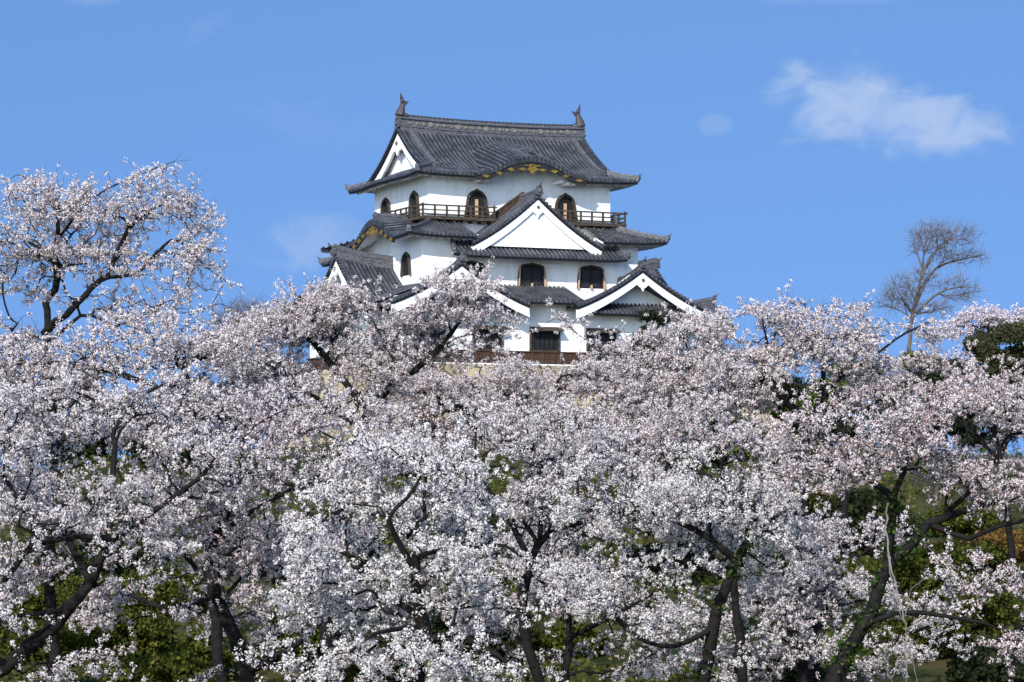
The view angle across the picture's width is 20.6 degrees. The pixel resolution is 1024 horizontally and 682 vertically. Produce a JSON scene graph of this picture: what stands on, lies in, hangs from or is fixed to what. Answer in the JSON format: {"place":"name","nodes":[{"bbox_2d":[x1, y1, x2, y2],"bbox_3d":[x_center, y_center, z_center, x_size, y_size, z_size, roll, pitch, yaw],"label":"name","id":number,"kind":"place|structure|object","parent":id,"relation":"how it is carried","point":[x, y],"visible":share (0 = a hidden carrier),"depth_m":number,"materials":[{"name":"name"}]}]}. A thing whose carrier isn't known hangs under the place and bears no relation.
{"place":"outdoors","nodes":[
{"label":"outdoors","id":0,"kind":"place"},
{"bbox_2d":[0,444,1023,681],"bbox_3d":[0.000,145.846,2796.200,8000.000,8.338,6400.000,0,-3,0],"label":"ground","id":1,"kind":"structure","parent":0,"point":[930,671],"depth_m":99.24,"materials":[{"name":"green plant"}]},
{"bbox_2d":[0,322,79,527],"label":"bare tree","id":2,"kind":"object","parent":1,"relation":"on","point":[38,382],"visible":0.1,"depth_m":117.73,"materials":[{"name":"plant"}]},
{"bbox_2d":[0,359,109,472],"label":"evergreen tree","id":3,"kind":"object","parent":1,"relation":"on","point":[54,408],"visible":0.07,"depth_m":139.06,"materials":[{"name":"green plant"}]},
{"bbox_2d":[0,618,115,668],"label":"bush","id":4,"kind":"object","parent":1,"relation":"on","point":[70,641],"visible":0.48,"depth_m":71.80,"materials":[{"name":"green plant"}]},
{"bbox_2d":[3,573,152,624],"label":"bush","id":5,"kind":"object","parent":1,"relation":"on","point":[71,584],"visible":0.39,"depth_m":87.05,"materials":[{"name":"green plant"}]},
{"bbox_2d":[36,401,167,467],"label":"evergreen tree","id":6,"kind":"object","parent":1,"relation":"on","point":[89,451],"visible":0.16,"depth_m":149.14,"materials":[{"name":"green plant"}]},
{"bbox_2d":[27,514,180,583],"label":"bush","id":7,"kind":"object","parent":1,"relation":"on","point":[88,562],"visible":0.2,"depth_m":97.02,"materials":[{"name":"green plant"}]},
{"bbox_2d":[0,157,244,681],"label":"cherry tree","id":8,"kind":"object","parent":1,"relation":"on","point":[77,204],"visible":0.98,"depth_m":69.77,"materials":[{"name":"pink plant"}]},
{"bbox_2d":[88,606,175,661],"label":"bush","id":9,"kind":"object","parent":1,"relation":"on","point":[151,635],"visible":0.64,"depth_m":79.34,"materials":[{"name":"green plant"}]},
{"bbox_2d":[0,346,279,681],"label":"cherry tree","id":10,"kind":"object","parent":1,"relation":"on","point":[15,497],"visible":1,"depth_m":47.88,"materials":[{"name":"pink plant"}]},
{"bbox_2d":[114,559,209,613],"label":"bush","id":11,"kind":"object","parent":1,"relation":"on","point":[167,592],"visible":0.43,"depth_m":88.85,"materials":[{"name":"green plant"}]},
{"bbox_2d":[94,649,231,681],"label":"bush","id":12,"kind":"object","parent":1,"relation":"on","point":[158,668],"visible":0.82,"depth_m":70.11,"materials":[{"name":"green plant"}]},
{"bbox_2d":[125,417,232,538],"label":"evergreen tree","id":13,"kind":"object","parent":1,"relation":"on","point":[143,447],"visible":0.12,"depth_m":109.59,"materials":[{"name":"green plant"}]},
{"bbox_2d":[161,625,235,668],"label":"bush","id":14,"kind":"object","parent":1,"relation":"on","point":[192,646],"visible":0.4,"depth_m":76.10,"materials":[{"name":"green plant"}]},
{"bbox_2d":[0,295,419,681],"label":"cherry tree","id":15,"kind":"object","parent":1,"relation":"on","point":[212,344],"visible":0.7,"depth_m":60.62,"materials":[{"name":"pink plant"}]},
{"bbox_2d":[153,372,284,438],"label":"evergreen tree","id":16,"kind":"object","parent":1,"relation":"on","point":[205,375],"visible":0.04,"depth_m":159.21,"materials":[{"name":"green plant"}]},
{"bbox_2d":[0,455,455,681],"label":"cherry tree","id":17,"kind":"object","parent":1,"relation":"on","point":[96,594],"visible":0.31,"depth_m":68.67,"materials":[{"name":"pink plant"}]},
{"bbox_2d":[203,290,285,448],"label":"bare tree","id":18,"kind":"object","parent":1,"relation":"on","point":[237,309],"visible":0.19,"depth_m":159.92,"materials":[{"name":"plant"}]},
{"bbox_2d":[103,365,435,681],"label":"cherry tree","id":19,"kind":"object","parent":1,"relation":"on","point":[256,423],"visible":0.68,"depth_m":50.77,"materials":[{"name":"pink plant"}]},
{"bbox_2d":[243,606,332,668],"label":"bush","id":20,"kind":"object","parent":1,"relation":"on","point":[298,651],"visible":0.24,"depth_m":77.78,"materials":[{"name":"green plant"}]},
{"bbox_2d":[226,510,385,577],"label":"bush","id":21,"kind":"object","parent":1,"relation":"on","point":[371,552],"visible":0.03,"depth_m":99.56,"materials":[{"name":"green plant"}]},
{"bbox_2d":[181,255,534,655],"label":"cherry tree","id":22,"kind":"object","parent":1,"relation":"on","point":[319,308],"visible":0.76,"depth_m":77.79,"materials":[{"name":"pink plant"}]},
{"bbox_2d":[308,653,407,681],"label":"bush","id":23,"kind":"object","parent":1,"relation":"on","point":[353,671],"visible":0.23,"depth_m":72.64,"materials":[{"name":"green plant"}]},
{"bbox_2d":[232,404,561,681],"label":"cherry tree","id":24,"kind":"object","parent":1,"relation":"on","point":[471,516],"visible":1,"depth_m":44.31,"materials":[{"name":"white plant"}]},
{"bbox_2d":[373,414,491,469],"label":"evergreen tree","id":25,"kind":"object","parent":1,"relation":"on","point":[475,417],"visible":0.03,"depth_m":129.39,"materials":[{"name":"green plant"}]},
{"bbox_2d":[429,600,537,663],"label":"bush","id":26,"kind":"object","parent":1,"relation":"on","point":[437,626],"visible":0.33,"depth_m":79.32,"materials":[{"name":"green plant"}]},
{"bbox_2d":[329,387,651,681],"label":"cherry tree","id":27,"kind":"object","parent":1,"relation":"on","point":[514,426],"visible":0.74,"depth_m":56.69,"materials":[{"name":"pink plant"}]},
{"bbox_2d":[0,434,1023,681],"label":"undergrowth","id":28,"kind":"object","parent":1,"relation":"on","point":[710,580],"visible":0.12,"depth_m":95.24,"materials":[{"name":"green plant"}]},
{"bbox_2d":[462,492,596,563],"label":"bush","id":29,"kind":"object","parent":1,"relation":"on","point":[492,522],"visible":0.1,"depth_m":104.21,"materials":[{"name":"green plant"}]},
{"bbox_2d":[347,347,713,612],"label":"cherry tree","id":30,"kind":"object","parent":1,"relation":"on","point":[574,380],"visible":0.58,"depth_m":89.29,"materials":[{"name":"pink plant"}]},
{"bbox_2d":[265,363,811,446],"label":"stone base","id":31,"kind":"object","parent":1,"relation":"on","point":[447,370],"visible":0.04,"depth_m":172.91,"materials":[{"name":"beige stone"}]},
{"bbox_2d":[292,93,707,369],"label":"castle keep","id":32,"kind":"structure","parent":31,"relation":"on","point":[527,205],"depth_m":175.21,"materials":[{"name":"paint"}]},
{"bbox_2d":[380,197,390,212],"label":"window","id":33,"kind":"structure","parent":32,"relation":"in","point":[385,205],"depth_m":180.15,"materials":[{"name":"brown wood"}]},
{"bbox_2d":[400,252,411,276],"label":"window","id":34,"kind":"structure","parent":32,"relation":"in","point":[405,269],"depth_m":174.01,"materials":[{"name":"brown wood"}]},
{"bbox_2d":[408,191,419,215],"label":"window","id":35,"kind":"structure","parent":32,"relation":"in","point":[414,197],"depth_m":175.94,"materials":[{"name":"brown wood"}]},
{"bbox_2d":[414,325,446,348],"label":"window","id":36,"kind":"structure","parent":32,"relation":"in","point":[435,335],"depth_m":170.23,"materials":[{"name":"brown wood"}]},
{"bbox_2d":[465,260,485,277],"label":"window","id":37,"kind":"structure","parent":32,"relation":"in","point":[472,263],"depth_m":173.34,"materials":[{"name":"brown wood"}]},
{"bbox_2d":[464,189,488,217],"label":"window","id":38,"kind":"structure","parent":32,"relation":"in","point":[476,197],"depth_m":175.34,"materials":[{"name":"brown wood"}]},
{"bbox_2d":[472,325,507,349],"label":"window","id":39,"kind":"structure","parent":32,"relation":"in","point":[487,347],"depth_m":171.69,"materials":[{"name":"brown wood"}]},
{"bbox_2d":[517,263,546,286],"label":"window","id":40,"kind":"structure","parent":32,"relation":"in","point":[531,274],"depth_m":174.99,"materials":[{"name":"brown wood"}]},
{"bbox_2d":[529,326,564,351],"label":"window","id":41,"kind":"structure","parent":32,"relation":"in","point":[545,339],"depth_m":173.29,"materials":[{"name":"brown wood"}]},
{"bbox_2d":[555,193,577,221],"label":"window","id":42,"kind":"structure","parent":32,"relation":"in","point":[565,201],"depth_m":177.97,"materials":[{"name":"brown wood"}]},
{"bbox_2d":[577,265,605,289],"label":"window","id":43,"kind":"structure","parent":32,"relation":"in","point":[590,276],"depth_m":176.71,"materials":[{"name":"brown wood"}]},
{"bbox_2d":[586,328,620,351],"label":"window","id":44,"kind":"structure","parent":32,"relation":"in","point":[605,336],"depth_m":174.87,"materials":[{"name":"brown wood"}]},
{"bbox_2d":[679,293,735,358],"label":"corner turret","id":45,"kind":"object","parent":31,"relation":"on","point":[708,303],"visible":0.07,"depth_m":186.08,"materials":[{"name":"paint"}]},
{"bbox_2d":[524,616,610,659],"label":"bush","id":46,"kind":"object","parent":1,"relation":"on","point":[543,639],"visible":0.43,"depth_m":80.67,"materials":[{"name":"green plant"}]},
{"bbox_2d":[406,513,751,681],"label":"cherry tree","id":47,"kind":"object","parent":1,"relation":"on","point":[566,656],"visible":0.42,"depth_m":67.64,"materials":[{"name":"pink plant"}]},
{"bbox_2d":[592,309,677,490],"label":"evergreen tree","id":48,"kind":"object","parent":1,"relation":"on","point":[659,320],"visible":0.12,"depth_m":124.79,"materials":[{"name":"green plant"}]},
{"bbox_2d":[617,512,745,578],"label":"bush","id":49,"kind":"object","parent":1,"relation":"on","point":[654,550],"visible":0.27,"depth_m":99.19,"materials":[{"name":"green plant"}]},
{"bbox_2d":[533,428,831,681],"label":"cherry tree","id":50,"kind":"object","parent":1,"relation":"on","point":[686,490],"visible":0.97,"depth_m":53.52,"materials":[{"name":"pink plant"}]},
{"bbox_2d":[561,371,808,681],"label":"cherry tree","id":51,"kind":"object","parent":1,"relation":"on","point":[725,438],"visible":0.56,"depth_m":66.47,"materials":[{"name":"pink plant"}]},
{"bbox_2d":[671,404,768,532],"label":"pine tree","id":52,"kind":"object","parent":1,"relation":"on","point":[748,455],"visible":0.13,"depth_m":111.28,"materials":[{"name":"plant"}]},
{"bbox_2d":[655,354,808,417],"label":"evergreen tree","id":53,"kind":"object","parent":1,"relation":"on","point":[798,386],"visible":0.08,"depth_m":139.25,"materials":[{"name":"green plant"}]},
{"bbox_2d":[529,279,960,681],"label":"cherry tree","id":54,"kind":"object","parent":1,"relation":"on","point":[804,342],"visible":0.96,"depth_m":75.56,"materials":[{"name":"pink plant"}]},
{"bbox_2d":[717,645,825,681],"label":"bush","id":55,"kind":"object","parent":1,"relation":"on","point":[789,675],"visible":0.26,"depth_m":76.79,"materials":[{"name":"green plant"}]},
{"bbox_2d":[744,586,832,618],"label":"bush","id":56,"kind":"object","parent":1,"relation":"on","point":[783,601],"visible":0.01,"depth_m":89.34,"materials":[{"name":"green plant"}]},
{"bbox_2d":[761,484,834,517],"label":"bush","id":57,"kind":"object","parent":1,"relation":"on","point":[812,498],"visible":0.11,"depth_m":101.97,"materials":[{"name":"green plant"}]},
{"bbox_2d":[642,472,976,681],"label":"cherry tree","id":58,"kind":"object","parent":1,"relation":"on","point":[802,652],"visible":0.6,"depth_m":69.45,"materials":[{"name":"pink plant"}]},
{"bbox_2d":[759,542,867,588],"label":"bush","id":59,"kind":"object","parent":1,"relation":"on","point":[850,567],"visible":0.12,"depth_m":91.23,"materials":[{"name":"green plant"}]},
{"bbox_2d":[779,396,888,446],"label":"evergreen tree","id":60,"kind":"object","parent":1,"relation":"on","point":[837,426],"visible":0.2,"depth_m":166.83,"materials":[{"name":"green plant"}]},
{"bbox_2d":[764,349,941,558],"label":"pine tree","id":61,"kind":"object","parent":1,"relation":"on","point":[814,397],"visible":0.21,"depth_m":105.57,"materials":[{"name":"plant"}]},
{"bbox_2d":[810,486,919,556],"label":"bush","id":62,"kind":"object","parent":1,"relation":"on","point":[864,500],"visible":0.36,"depth_m":107.17,"materials":[{"name":"green plant"}]},
{"bbox_2d":[746,360,1023,681],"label":"cherry tree","id":63,"kind":"object","parent":1,"relation":"on","point":[843,471],"visible":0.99,"depth_m":49.65,"materials":[{"name":"pink plant"}]},
{"bbox_2d":[884,503,939,681],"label":"dead vine","id":64,"kind":"object","parent":63,"relation":"hanging from","point":[890,567],"visible":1,"depth_m":48.50,"materials":[{"name":"beige plant"}]},
{"bbox_2d":[869,391,949,448],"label":"evergreen tree","id":65,"kind":"object","parent":1,"relation":"on","point":[936,427],"visible":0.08,"depth_m":170.87,"materials":[{"name":"green plant"}]},
{"bbox_2d":[861,545,969,592],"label":"bush","id":66,"kind":"object","parent":1,"relation":"on","point":[905,576],"visible":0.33,"depth_m":92.78,"materials":[{"name":"green plant"}]},
{"bbox_2d":[873,607,959,661],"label":"bush","id":67,"kind":"object","parent":1,"relation":"on","point":[899,628],"visible":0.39,"depth_m":80.91,"materials":[{"name":"green plant"}]},
{"bbox_2d":[836,338,1023,641],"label":"cherry tree","id":68,"kind":"object","parent":1,"relation":"on","point":[902,385],"visible":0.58,"depth_m":83.69,"materials":[{"name":"pink plant"}]},
{"bbox_2d":[871,215,993,421],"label":"bare tree","id":69,"kind":"object","parent":1,"relation":"on","point":[918,291],"visible":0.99,"depth_m":205.19,"materials":[{"name":"grey plant"}]},
{"bbox_2d":[908,357,972,450],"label":"evergreen tree","id":70,"kind":"object","parent":1,"relation":"on","point":[933,376],"visible":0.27,"depth_m":163.65,"materials":[{"name":"green plant"}]},
{"bbox_2d":[913,537,1007,588],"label":"bush","id":71,"kind":"object","parent":1,"relation":"on","point":[958,556],"visible":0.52,"depth_m":89.41,"materials":[{"name":"green plant"}]},
{"bbox_2d":[920,498,1004,540],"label":"bush","id":72,"kind":"object","parent":1,"relation":"on","point":[960,524],"visible":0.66,"depth_m":99.73,"materials":[{"name":"green plant"}]},
{"bbox_2d":[903,565,1023,652],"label":"bush","id":73,"kind":"object","parent":1,"relation":"on","point":[996,611],"visible":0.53,"depth_m":79.13,"materials":[{"name":"green plant"}]},
{"bbox_2d":[936,393,1021,452],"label":"evergreen tree","id":74,"kind":"object","parent":1,"relation":"on","point":[957,427],"visible":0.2,"depth_m":165.55,"materials":[{"name":"green plant"}]},
{"bbox_2d":[938,299,1023,367],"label":"cherry tree","id":75,"kind":"object","parent":1,"relation":"on","point":[985,318],"visible":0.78,"depth_m":184.42,"materials":[{"name":"pink plant"}]},
{"bbox_2d":[944,641,1023,681],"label":"bush","id":76,"kind":"object","parent":1,"relation":"on","point":[978,667],"visible":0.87,"depth_m":71.89,"materials":[{"name":"green plant"}]},
{"bbox_2d":[958,527,1023,572],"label":"bush","id":77,"kind":"object","parent":1,"relation":"on","point":[999,538],"visible":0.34,"depth_m":95.63,"materials":[{"name":"orange plant"}]},
{"bbox_2d":[962,318,1023,453],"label":"evergreen tree","id":78,"kind":"object","parent":1,"relation":"on","point":[984,348],"visible":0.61,"depth_m":149.00,"materials":[{"name":"green plant"}]},
{"bbox_2d":[0,0,1023,477],"label":"sky","id":79,"kind":"structure","parent":0,"point":[775,142],"materials":[{"name":"blue"}]}
]}

